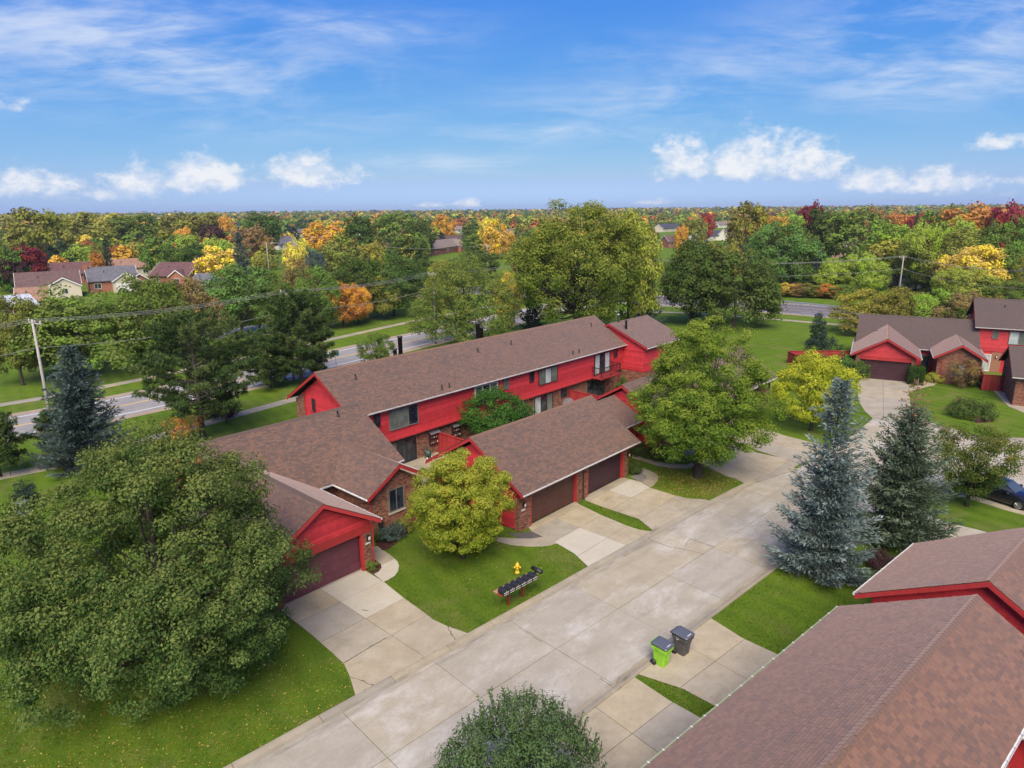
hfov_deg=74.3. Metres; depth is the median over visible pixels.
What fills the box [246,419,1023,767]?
street
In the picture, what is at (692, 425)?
maple tree
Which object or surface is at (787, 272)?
deciduous tree
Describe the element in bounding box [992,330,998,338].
window
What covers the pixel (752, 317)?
sidewalk
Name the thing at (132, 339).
telephone cable
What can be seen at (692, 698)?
grass
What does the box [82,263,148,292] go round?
house
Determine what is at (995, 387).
privacy fence
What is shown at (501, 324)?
locust tree
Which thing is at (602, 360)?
balcony door
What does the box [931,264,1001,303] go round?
deciduous tree
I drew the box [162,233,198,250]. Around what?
deciduous tree
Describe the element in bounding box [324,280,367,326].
deciduous tree
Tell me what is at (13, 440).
pine tree
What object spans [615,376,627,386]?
shrub
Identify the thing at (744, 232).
deciduous tree
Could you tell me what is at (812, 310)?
road
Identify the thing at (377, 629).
driveway
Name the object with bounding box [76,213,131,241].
deciduous tree
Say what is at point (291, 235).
deciduous tree
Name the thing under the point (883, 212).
deciduous tree
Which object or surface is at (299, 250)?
deciduous tree
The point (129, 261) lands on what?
house
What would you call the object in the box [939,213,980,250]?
deciduous tree
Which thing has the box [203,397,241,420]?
bush
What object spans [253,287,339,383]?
pine tree
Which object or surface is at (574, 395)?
privacy fence
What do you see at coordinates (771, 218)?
deciduous tree
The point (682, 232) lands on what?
deciduous tree
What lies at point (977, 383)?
shrub
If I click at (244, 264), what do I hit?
spruce tree
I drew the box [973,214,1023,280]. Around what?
deciduous tree
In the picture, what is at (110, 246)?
deciduous tree
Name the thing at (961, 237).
deciduous tree
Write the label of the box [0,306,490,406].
sidewalk
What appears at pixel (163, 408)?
road shoulder
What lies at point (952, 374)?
window
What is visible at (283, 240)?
house
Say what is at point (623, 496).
driveway
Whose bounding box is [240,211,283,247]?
deciduous tree
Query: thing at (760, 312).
road shoulder
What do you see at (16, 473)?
sidewalk
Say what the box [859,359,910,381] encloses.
garage door
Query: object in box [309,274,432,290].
power wire
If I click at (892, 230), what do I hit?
deciduous tree
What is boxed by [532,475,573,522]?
garage door
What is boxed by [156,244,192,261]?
deciduous tree
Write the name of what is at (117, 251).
deciduous tree
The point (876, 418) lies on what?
kerb
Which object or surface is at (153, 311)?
power wire
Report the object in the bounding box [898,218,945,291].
deciduous tree
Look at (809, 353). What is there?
shrub
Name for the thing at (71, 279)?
house
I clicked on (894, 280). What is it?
house
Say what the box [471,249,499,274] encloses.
deciduous tree
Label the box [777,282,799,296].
deciduous tree
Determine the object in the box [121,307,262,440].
pine tree
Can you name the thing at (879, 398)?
driveway
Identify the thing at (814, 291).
deciduous tree
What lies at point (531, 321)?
spruce tree
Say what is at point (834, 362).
shrub
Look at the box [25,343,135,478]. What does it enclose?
spruce tree
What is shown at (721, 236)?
house
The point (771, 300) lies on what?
deciduous tree
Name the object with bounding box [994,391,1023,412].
walkway
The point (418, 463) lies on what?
patio
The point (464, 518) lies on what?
maple tree
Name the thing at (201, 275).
house
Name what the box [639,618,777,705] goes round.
driveway
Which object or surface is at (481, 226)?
deciduous tree
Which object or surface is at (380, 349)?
deciduous tree
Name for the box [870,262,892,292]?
deciduous tree
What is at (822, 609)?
grass
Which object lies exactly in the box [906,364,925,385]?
hedge
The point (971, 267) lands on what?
power wire
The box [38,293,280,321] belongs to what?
power wire
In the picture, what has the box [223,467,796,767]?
kerb
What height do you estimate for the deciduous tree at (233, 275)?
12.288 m
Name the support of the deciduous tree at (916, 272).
on the ground at (772, 343)
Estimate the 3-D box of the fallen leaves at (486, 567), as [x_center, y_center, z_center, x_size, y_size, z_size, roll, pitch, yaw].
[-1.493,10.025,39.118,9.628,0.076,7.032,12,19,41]
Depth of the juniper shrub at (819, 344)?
89.07 m
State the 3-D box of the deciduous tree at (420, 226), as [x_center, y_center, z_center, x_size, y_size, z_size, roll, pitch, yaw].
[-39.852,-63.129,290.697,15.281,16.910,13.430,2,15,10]
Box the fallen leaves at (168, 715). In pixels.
[0,565,363,767]
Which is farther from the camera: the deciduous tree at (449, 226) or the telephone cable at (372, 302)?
the deciduous tree at (449, 226)
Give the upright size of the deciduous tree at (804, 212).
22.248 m
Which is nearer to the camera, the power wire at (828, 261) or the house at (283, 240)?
the power wire at (828, 261)
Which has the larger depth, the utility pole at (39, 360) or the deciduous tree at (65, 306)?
the deciduous tree at (65, 306)
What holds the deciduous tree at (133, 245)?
on the ground at (772, 343)
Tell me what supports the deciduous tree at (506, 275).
on the ground at (772, 343)
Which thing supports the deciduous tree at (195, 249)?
on the ground at (772, 343)
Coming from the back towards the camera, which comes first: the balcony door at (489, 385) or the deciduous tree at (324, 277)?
the deciduous tree at (324, 277)
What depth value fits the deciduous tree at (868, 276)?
145.61 m
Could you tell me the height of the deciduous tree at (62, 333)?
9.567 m
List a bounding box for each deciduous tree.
[0,206,75,270]
[0,245,31,289]
[0,255,40,286]
[0,282,161,376]
[0,292,56,385]
[0,300,93,373]
[9,243,49,271]
[28,211,112,244]
[43,237,81,262]
[58,242,92,261]
[72,243,106,265]
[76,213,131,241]
[89,237,102,247]
[89,250,105,266]
[90,272,192,363]
[102,243,118,254]
[103,211,159,246]
[106,244,131,258]
[123,240,158,263]
[136,236,174,277]
[155,211,211,245]
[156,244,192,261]
[156,274,229,353]
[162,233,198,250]
[173,225,190,235]
[183,240,204,260]
[190,245,245,277]
[192,212,220,232]
[198,223,229,243]
[198,262,283,331]
[203,234,234,272]
[213,213,235,231]
[225,276,272,331]
[227,224,277,260]
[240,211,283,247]
[249,270,295,324]
[276,258,319,295]
[282,238,313,277]
[283,232,294,237]
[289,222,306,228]
[293,265,342,326]
[300,221,355,249]
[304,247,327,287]
[317,232,368,273]
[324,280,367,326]
[330,252,390,319]
[340,212,376,248]
[345,285,373,323]
[356,331,396,361]
[357,240,385,265]
[358,247,427,315]
[358,270,400,319]
[370,210,414,244]
[387,235,429,270]
[404,217,436,248]
[406,258,437,287]
[409,236,430,257]
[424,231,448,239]
[424,257,458,321]
[431,214,457,235]
[447,256,484,281]
[459,233,497,253]
[460,223,483,252]
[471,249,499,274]
[476,217,496,251]
[480,218,516,258]
[493,270,524,329]
[592,206,665,320]
[654,221,677,226]
[657,237,732,322]
[673,223,688,254]
[677,216,708,245]
[685,238,788,326]
[695,238,746,314]
[701,211,715,241]
[723,200,769,257]
[739,254,777,323]
[741,216,831,283]
[743,219,771,254]
[749,210,791,243]
[749,238,781,273]
[764,260,795,286]
[776,208,807,235]
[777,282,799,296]
[782,251,816,284]
[782,283,809,296]
[795,282,824,297]
[796,199,823,233]
[800,208,847,263]
[804,205,885,261]
[807,258,848,295]
[816,283,842,297]
[825,284,858,298]
[825,288,902,331]
[832,261,864,288]
[836,250,891,291]
[851,203,889,245]
[856,232,946,287]
[857,218,914,277]
[867,286,931,316]
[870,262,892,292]
[887,210,914,228]
[892,225,1000,287]
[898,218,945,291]
[903,211,923,228]
[903,286,967,318]
[905,248,953,292]
[913,203,989,249]
[926,200,1009,249]
[929,266,972,296]
[929,289,986,318]
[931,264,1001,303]
[932,244,1011,287]
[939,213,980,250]
[965,277,1023,299]
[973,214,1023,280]
[985,198,1023,255]
[985,253,1023,294]
[987,292,1003,298]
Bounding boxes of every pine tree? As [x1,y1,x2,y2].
[0,411,29,476]
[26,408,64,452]
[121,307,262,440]
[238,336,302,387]
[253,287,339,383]
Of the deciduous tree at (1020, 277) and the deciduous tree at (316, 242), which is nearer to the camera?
the deciduous tree at (1020, 277)
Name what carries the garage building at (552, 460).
on the ground at (772, 343)
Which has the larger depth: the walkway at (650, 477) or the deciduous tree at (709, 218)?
the deciduous tree at (709, 218)
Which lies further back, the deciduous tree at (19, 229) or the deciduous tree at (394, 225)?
the deciduous tree at (394, 225)
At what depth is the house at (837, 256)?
262.63 m
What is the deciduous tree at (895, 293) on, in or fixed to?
on the ground at (772, 343)
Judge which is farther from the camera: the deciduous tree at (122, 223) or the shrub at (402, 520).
the deciduous tree at (122, 223)
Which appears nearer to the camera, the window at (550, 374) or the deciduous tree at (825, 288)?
the window at (550, 374)
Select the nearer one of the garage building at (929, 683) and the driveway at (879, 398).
the garage building at (929, 683)
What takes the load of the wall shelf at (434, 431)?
attached to the townhouse building at (345, 446)
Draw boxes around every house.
[2,294,38,314]
[13,270,81,297]
[13,286,51,307]
[46,261,90,283]
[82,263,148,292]
[106,258,152,275]
[148,262,204,286]
[193,273,222,292]
[275,234,298,249]
[428,238,464,255]
[436,234,463,238]
[454,226,462,232]
[654,223,680,231]
[659,235,680,247]
[689,230,721,241]
[716,221,729,227]
[718,227,745,240]
[831,243,856,257]
[886,266,936,288]
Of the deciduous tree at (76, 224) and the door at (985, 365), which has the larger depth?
the deciduous tree at (76, 224)
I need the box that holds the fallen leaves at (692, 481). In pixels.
[630,459,747,506]
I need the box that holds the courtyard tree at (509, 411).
[455,382,539,433]
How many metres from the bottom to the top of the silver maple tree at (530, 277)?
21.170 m
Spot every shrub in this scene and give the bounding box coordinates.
[3,522,48,543]
[8,478,41,504]
[362,560,379,570]
[375,521,406,541]
[391,517,414,532]
[430,681,607,767]
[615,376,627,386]
[628,461,643,474]
[629,440,651,457]
[641,443,671,460]
[792,345,830,367]
[803,331,843,350]
[817,356,849,378]
[822,349,867,373]
[843,358,872,378]
[864,547,896,571]
[924,372,946,383]
[943,397,975,413]
[946,396,1001,421]
[962,375,980,386]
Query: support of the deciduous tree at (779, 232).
on the ground at (772, 343)
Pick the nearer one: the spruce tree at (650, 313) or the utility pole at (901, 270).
the spruce tree at (650, 313)
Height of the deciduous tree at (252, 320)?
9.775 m
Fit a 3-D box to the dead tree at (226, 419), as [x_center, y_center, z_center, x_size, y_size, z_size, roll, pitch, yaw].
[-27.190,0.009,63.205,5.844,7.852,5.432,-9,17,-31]
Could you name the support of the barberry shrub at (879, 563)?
on the ground at (772, 343)
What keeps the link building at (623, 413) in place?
on the ground at (772, 343)
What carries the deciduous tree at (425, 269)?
on the ground at (772, 343)
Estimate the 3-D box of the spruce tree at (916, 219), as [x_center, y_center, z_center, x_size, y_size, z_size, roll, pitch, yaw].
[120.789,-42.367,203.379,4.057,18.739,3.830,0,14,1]
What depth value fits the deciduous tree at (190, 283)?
91.75 m
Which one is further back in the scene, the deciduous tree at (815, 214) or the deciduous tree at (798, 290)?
the deciduous tree at (815, 214)
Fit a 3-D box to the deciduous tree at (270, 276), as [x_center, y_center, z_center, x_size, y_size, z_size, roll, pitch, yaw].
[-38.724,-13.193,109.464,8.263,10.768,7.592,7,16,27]
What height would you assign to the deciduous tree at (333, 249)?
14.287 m
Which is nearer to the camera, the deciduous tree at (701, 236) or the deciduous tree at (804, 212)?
the deciduous tree at (804, 212)
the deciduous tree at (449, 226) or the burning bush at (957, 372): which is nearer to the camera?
the burning bush at (957, 372)
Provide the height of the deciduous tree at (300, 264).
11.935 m
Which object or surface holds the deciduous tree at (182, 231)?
on the ground at (772, 343)
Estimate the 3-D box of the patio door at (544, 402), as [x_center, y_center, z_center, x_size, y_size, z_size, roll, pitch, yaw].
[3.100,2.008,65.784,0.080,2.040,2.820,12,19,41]
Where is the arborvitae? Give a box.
[809,312,827,345]
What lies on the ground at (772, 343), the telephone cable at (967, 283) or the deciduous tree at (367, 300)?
the deciduous tree at (367, 300)
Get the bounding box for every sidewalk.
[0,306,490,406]
[0,396,297,479]
[615,311,856,326]
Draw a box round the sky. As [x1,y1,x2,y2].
[0,0,1023,214]
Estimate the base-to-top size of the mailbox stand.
1.307 m
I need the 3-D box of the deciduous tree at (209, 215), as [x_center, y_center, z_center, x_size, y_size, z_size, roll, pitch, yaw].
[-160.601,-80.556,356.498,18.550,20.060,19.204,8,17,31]
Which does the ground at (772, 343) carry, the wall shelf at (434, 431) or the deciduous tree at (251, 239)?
the deciduous tree at (251, 239)
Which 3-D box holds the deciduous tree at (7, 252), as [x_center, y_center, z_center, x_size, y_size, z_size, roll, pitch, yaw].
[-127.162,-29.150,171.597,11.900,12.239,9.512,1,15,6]
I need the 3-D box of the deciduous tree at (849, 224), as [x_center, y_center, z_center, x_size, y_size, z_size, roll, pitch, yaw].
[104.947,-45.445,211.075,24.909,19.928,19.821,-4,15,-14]
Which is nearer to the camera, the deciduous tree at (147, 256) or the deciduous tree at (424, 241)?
the deciduous tree at (147, 256)
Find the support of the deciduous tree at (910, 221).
on the ground at (772, 343)
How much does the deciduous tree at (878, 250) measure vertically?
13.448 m
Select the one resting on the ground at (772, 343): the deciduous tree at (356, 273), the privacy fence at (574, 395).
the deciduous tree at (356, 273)
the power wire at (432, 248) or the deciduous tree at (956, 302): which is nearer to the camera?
the deciduous tree at (956, 302)
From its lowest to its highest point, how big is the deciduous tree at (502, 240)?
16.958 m
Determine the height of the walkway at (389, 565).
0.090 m
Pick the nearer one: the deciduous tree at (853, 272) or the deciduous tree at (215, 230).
the deciduous tree at (853, 272)
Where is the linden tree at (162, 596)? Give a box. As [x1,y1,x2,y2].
[0,416,323,734]
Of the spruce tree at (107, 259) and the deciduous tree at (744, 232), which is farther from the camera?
the deciduous tree at (744, 232)
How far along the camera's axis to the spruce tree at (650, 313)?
115.37 m
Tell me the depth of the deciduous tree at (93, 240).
269.29 m
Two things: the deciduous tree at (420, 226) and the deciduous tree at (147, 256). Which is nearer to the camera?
the deciduous tree at (147, 256)
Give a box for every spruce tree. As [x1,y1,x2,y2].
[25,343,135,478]
[102,238,114,265]
[231,231,251,282]
[461,239,471,259]
[519,287,546,329]
[631,282,666,323]
[761,376,883,589]
[775,250,784,284]
[805,250,827,294]
[841,378,963,551]
[912,212,919,231]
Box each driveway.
[281,568,466,694]
[524,677,699,767]
[528,502,650,565]
[585,478,708,529]
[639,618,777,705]
[681,436,798,482]
[723,422,831,463]
[857,378,935,426]
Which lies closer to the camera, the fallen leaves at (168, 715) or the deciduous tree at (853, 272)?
the fallen leaves at (168, 715)
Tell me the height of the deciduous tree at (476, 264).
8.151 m
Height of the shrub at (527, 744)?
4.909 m
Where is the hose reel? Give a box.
[424,446,431,458]
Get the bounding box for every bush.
[160,413,204,441]
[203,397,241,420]
[946,358,982,388]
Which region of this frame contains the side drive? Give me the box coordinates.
[204,324,333,338]
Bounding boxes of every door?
[116,283,134,290]
[280,536,359,604]
[391,435,416,463]
[474,381,497,404]
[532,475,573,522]
[534,392,552,413]
[587,379,604,394]
[588,453,620,493]
[594,351,609,374]
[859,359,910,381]
[920,355,929,371]
[982,354,991,370]
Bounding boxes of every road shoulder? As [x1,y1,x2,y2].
[7,300,584,441]
[448,284,966,318]
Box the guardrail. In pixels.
[781,300,839,308]
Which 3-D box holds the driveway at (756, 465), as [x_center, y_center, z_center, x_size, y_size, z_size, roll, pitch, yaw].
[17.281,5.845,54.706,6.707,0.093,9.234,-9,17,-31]
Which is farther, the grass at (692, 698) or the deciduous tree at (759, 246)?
the deciduous tree at (759, 246)
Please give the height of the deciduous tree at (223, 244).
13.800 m
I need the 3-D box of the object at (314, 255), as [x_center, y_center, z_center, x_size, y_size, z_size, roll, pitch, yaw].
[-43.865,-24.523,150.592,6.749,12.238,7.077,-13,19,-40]
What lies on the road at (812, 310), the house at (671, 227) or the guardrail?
the guardrail
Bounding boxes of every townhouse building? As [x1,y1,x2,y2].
[165,314,679,613]
[850,298,1023,385]
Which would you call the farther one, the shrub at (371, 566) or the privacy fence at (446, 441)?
the privacy fence at (446, 441)
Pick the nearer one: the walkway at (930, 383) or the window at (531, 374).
the window at (531, 374)
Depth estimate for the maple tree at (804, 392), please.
58.91 m
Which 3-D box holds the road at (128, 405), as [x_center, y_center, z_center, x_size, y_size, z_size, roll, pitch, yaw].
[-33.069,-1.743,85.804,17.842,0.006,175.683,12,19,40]
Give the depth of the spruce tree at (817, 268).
151.31 m
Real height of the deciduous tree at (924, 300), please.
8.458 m
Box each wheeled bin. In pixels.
[649,636,674,667]
[670,625,694,655]
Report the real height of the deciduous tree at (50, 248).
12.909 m
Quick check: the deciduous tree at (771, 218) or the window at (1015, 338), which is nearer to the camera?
the window at (1015, 338)
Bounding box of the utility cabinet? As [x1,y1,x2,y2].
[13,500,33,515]
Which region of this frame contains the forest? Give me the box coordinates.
[0,203,1023,288]
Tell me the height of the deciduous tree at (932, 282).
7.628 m
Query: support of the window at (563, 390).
in the townhouse building at (345, 446)
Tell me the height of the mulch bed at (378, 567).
0.085 m
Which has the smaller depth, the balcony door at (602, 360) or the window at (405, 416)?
the window at (405, 416)
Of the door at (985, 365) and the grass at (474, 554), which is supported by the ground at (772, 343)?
the grass at (474, 554)
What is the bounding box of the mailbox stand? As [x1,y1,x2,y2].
[493,566,542,604]
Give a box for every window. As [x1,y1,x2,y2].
[94,283,101,288]
[311,398,315,411]
[373,413,380,426]
[388,403,418,430]
[388,485,405,514]
[504,378,508,389]
[529,371,533,381]
[539,365,557,385]
[561,387,566,397]
[614,348,617,357]
[950,364,965,377]
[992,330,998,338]
[1008,331,1023,344]
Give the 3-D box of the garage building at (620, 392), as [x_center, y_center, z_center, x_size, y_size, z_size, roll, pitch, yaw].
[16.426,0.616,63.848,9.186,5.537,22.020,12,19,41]
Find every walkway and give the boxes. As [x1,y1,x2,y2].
[372,546,398,581]
[497,537,556,546]
[632,454,693,467]
[639,468,658,486]
[909,380,936,390]
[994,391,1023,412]
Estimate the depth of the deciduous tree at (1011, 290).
130.73 m
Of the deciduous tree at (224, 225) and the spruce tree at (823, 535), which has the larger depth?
the deciduous tree at (224, 225)
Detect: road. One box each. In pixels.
[5,301,597,436]
[457,286,859,318]
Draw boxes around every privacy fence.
[437,432,463,454]
[568,389,598,400]
[787,351,804,369]
[790,350,855,359]
[979,370,983,388]
[981,374,1004,390]
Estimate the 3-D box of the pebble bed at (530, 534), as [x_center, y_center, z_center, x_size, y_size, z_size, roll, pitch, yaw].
[0.784,9.348,41.774,2.280,0.070,0.949,-1,14,0]
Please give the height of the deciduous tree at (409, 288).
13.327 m
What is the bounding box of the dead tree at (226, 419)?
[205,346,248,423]
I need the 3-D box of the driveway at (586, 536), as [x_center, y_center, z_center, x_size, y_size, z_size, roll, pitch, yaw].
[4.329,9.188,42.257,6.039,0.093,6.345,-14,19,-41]
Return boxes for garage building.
[425,395,640,531]
[595,345,777,457]
[641,594,1023,767]
[853,527,1023,634]
[998,345,1023,405]
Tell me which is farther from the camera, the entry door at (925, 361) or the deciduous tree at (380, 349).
the deciduous tree at (380, 349)
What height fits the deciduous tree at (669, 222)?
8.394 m
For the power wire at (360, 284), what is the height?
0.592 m
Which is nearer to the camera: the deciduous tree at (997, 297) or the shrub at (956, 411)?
the shrub at (956, 411)
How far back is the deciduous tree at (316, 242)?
279.45 m
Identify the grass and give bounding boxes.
[0,586,437,767]
[370,527,585,632]
[374,528,389,541]
[580,499,651,529]
[624,458,746,514]
[647,679,713,716]
[712,559,872,653]
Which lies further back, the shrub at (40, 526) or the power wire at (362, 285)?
the power wire at (362, 285)
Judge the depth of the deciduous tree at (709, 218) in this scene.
391.62 m
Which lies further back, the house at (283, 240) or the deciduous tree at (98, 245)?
the house at (283, 240)
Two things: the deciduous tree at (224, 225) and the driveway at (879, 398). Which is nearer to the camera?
the driveway at (879, 398)
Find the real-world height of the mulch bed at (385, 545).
0.080 m
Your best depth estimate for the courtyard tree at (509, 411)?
55.93 m
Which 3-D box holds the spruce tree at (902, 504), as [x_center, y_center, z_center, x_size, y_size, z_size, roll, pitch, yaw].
[22.316,4.678,38.804,6.663,10.300,6.672,-1,14,0]
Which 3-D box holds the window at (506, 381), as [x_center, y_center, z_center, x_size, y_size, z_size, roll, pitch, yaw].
[-0.509,-0.001,60.384,0.070,0.980,0.640,12,19,41]
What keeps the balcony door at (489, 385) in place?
in the townhouse building at (345, 446)
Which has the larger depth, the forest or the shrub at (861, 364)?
the forest
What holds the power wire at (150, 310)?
attached to the utility pole at (39, 360)
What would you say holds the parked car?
on the street
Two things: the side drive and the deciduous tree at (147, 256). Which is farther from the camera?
the deciduous tree at (147, 256)
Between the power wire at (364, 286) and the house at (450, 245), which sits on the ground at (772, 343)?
the house at (450, 245)
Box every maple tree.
[404,447,516,558]
[496,198,649,323]
[626,314,789,478]
[765,347,864,430]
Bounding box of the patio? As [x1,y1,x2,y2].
[400,452,446,493]
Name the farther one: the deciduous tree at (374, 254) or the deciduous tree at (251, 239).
the deciduous tree at (251, 239)
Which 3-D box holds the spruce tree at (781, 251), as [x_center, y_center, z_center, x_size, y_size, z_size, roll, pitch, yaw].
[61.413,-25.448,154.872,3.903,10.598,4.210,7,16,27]
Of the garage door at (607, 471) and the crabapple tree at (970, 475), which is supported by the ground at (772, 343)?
the crabapple tree at (970, 475)
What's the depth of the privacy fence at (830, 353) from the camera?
87.06 m
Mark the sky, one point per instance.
(117, 106)
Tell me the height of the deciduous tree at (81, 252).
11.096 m
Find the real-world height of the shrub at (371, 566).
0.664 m
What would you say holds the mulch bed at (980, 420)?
on the ground at (772, 343)
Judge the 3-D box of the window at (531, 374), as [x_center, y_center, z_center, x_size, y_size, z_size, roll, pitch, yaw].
[1.856,-0.662,62.891,0.070,0.960,0.620,12,19,41]
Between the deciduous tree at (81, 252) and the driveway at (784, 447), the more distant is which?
the deciduous tree at (81, 252)
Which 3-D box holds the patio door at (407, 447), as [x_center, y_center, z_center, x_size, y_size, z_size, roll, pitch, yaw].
[-8.656,5.414,53.327,0.100,2.120,3.020,12,19,41]
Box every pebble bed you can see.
[507,531,541,537]
[631,473,645,481]
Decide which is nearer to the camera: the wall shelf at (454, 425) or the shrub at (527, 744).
the shrub at (527, 744)
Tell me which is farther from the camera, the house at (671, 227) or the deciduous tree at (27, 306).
the house at (671, 227)
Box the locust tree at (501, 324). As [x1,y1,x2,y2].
[405,248,523,342]
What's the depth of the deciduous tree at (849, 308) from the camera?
103.37 m
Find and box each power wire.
[27,290,277,319]
[33,291,281,320]
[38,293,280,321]
[294,273,429,290]
[296,272,426,289]
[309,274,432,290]
[380,245,482,248]
[659,256,897,262]
[906,256,1023,270]
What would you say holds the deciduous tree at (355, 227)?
on the ground at (772, 343)
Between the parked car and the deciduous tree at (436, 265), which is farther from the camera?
the deciduous tree at (436, 265)
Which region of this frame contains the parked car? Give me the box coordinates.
[962,476,1023,509]
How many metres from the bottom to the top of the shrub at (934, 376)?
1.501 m
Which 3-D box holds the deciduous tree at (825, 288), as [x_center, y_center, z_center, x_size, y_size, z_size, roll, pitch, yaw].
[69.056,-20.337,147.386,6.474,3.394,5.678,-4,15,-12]
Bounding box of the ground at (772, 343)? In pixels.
[0,227,1023,767]
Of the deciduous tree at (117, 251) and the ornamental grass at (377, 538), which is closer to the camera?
the ornamental grass at (377, 538)
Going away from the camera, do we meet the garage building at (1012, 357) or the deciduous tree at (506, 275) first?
the garage building at (1012, 357)
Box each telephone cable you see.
[39,314,271,347]
[323,292,419,308]
[663,269,896,275]
[904,269,1021,288]
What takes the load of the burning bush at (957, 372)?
on the ground at (772, 343)
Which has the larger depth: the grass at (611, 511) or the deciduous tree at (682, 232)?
the deciduous tree at (682, 232)
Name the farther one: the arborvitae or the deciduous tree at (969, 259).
the deciduous tree at (969, 259)
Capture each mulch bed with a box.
[369,560,380,573]
[376,529,411,549]
[970,416,994,422]
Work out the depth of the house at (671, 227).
563.81 m
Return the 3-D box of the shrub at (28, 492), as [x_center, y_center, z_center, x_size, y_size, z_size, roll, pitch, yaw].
[-33.363,7.456,46.229,2.072,2.220,2.171,-1,14,0]
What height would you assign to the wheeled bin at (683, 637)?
1.120 m
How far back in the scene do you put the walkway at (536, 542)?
40.88 m
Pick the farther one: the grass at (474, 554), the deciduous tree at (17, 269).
the deciduous tree at (17, 269)
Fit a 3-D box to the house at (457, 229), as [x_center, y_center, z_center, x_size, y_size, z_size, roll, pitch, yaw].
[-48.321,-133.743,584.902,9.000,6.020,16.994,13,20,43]
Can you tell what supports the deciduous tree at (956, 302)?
on the ground at (772, 343)
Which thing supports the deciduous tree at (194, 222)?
on the ground at (772, 343)
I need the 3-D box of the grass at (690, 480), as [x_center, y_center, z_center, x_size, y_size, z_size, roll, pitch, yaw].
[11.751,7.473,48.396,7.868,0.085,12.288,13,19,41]
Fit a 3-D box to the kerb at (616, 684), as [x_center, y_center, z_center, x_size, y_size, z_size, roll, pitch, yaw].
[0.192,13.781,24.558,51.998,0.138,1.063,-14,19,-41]
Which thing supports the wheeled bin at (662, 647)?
on the driveway at (717, 664)
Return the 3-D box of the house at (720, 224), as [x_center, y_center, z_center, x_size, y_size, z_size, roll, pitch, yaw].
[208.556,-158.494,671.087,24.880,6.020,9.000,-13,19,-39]
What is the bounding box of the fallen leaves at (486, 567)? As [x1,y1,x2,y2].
[395,539,561,609]
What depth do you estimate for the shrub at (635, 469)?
50.85 m
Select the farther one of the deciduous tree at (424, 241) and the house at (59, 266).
the deciduous tree at (424, 241)
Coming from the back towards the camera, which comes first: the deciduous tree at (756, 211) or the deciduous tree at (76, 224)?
the deciduous tree at (76, 224)
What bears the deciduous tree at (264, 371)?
on the ground at (772, 343)
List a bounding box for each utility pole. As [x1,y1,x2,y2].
[28,319,50,425]
[428,272,438,343]
[899,256,904,285]
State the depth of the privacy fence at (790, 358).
86.12 m
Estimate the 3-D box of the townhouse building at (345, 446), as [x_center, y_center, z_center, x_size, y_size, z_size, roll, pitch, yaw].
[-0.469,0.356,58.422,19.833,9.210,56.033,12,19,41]
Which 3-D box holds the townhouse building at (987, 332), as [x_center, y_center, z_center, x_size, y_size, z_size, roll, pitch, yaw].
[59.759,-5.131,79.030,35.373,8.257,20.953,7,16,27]
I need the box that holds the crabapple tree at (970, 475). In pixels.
[927,422,1023,506]
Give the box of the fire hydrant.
[514,562,520,573]
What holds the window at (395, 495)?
in the townhouse building at (345, 446)
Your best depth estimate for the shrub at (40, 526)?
41.21 m
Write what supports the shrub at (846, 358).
on the ground at (772, 343)
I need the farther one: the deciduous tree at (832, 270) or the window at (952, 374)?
the deciduous tree at (832, 270)
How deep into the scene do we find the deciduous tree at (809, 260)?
151.52 m
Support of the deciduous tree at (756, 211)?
on the ground at (772, 343)
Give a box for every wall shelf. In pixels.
[428,428,440,444]
[451,422,461,436]
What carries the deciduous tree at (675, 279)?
on the ground at (772, 343)
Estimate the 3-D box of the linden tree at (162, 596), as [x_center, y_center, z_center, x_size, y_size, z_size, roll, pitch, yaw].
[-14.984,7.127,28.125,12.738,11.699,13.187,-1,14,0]
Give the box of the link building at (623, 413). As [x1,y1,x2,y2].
[598,395,643,454]
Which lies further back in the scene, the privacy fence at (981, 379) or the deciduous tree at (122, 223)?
the deciduous tree at (122, 223)
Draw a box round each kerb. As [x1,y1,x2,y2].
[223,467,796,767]
[502,550,794,765]
[875,417,1023,439]
[923,488,1023,514]
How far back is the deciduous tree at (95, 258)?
180.61 m
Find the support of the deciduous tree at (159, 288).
on the ground at (772, 343)
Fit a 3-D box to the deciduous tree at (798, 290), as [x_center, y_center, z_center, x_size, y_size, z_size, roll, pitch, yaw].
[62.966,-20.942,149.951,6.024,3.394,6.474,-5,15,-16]
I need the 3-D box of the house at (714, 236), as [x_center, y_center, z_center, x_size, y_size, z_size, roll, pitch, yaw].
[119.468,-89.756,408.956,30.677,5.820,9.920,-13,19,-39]
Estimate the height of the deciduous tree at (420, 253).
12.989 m
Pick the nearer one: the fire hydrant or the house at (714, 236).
the fire hydrant
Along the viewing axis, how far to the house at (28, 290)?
135.12 m
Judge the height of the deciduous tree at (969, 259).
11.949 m
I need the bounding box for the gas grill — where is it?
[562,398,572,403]
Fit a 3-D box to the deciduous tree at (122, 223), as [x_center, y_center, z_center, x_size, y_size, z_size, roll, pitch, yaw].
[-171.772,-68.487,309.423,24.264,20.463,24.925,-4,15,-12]
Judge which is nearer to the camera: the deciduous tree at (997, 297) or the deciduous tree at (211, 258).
the deciduous tree at (997, 297)
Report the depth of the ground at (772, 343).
36.81 m

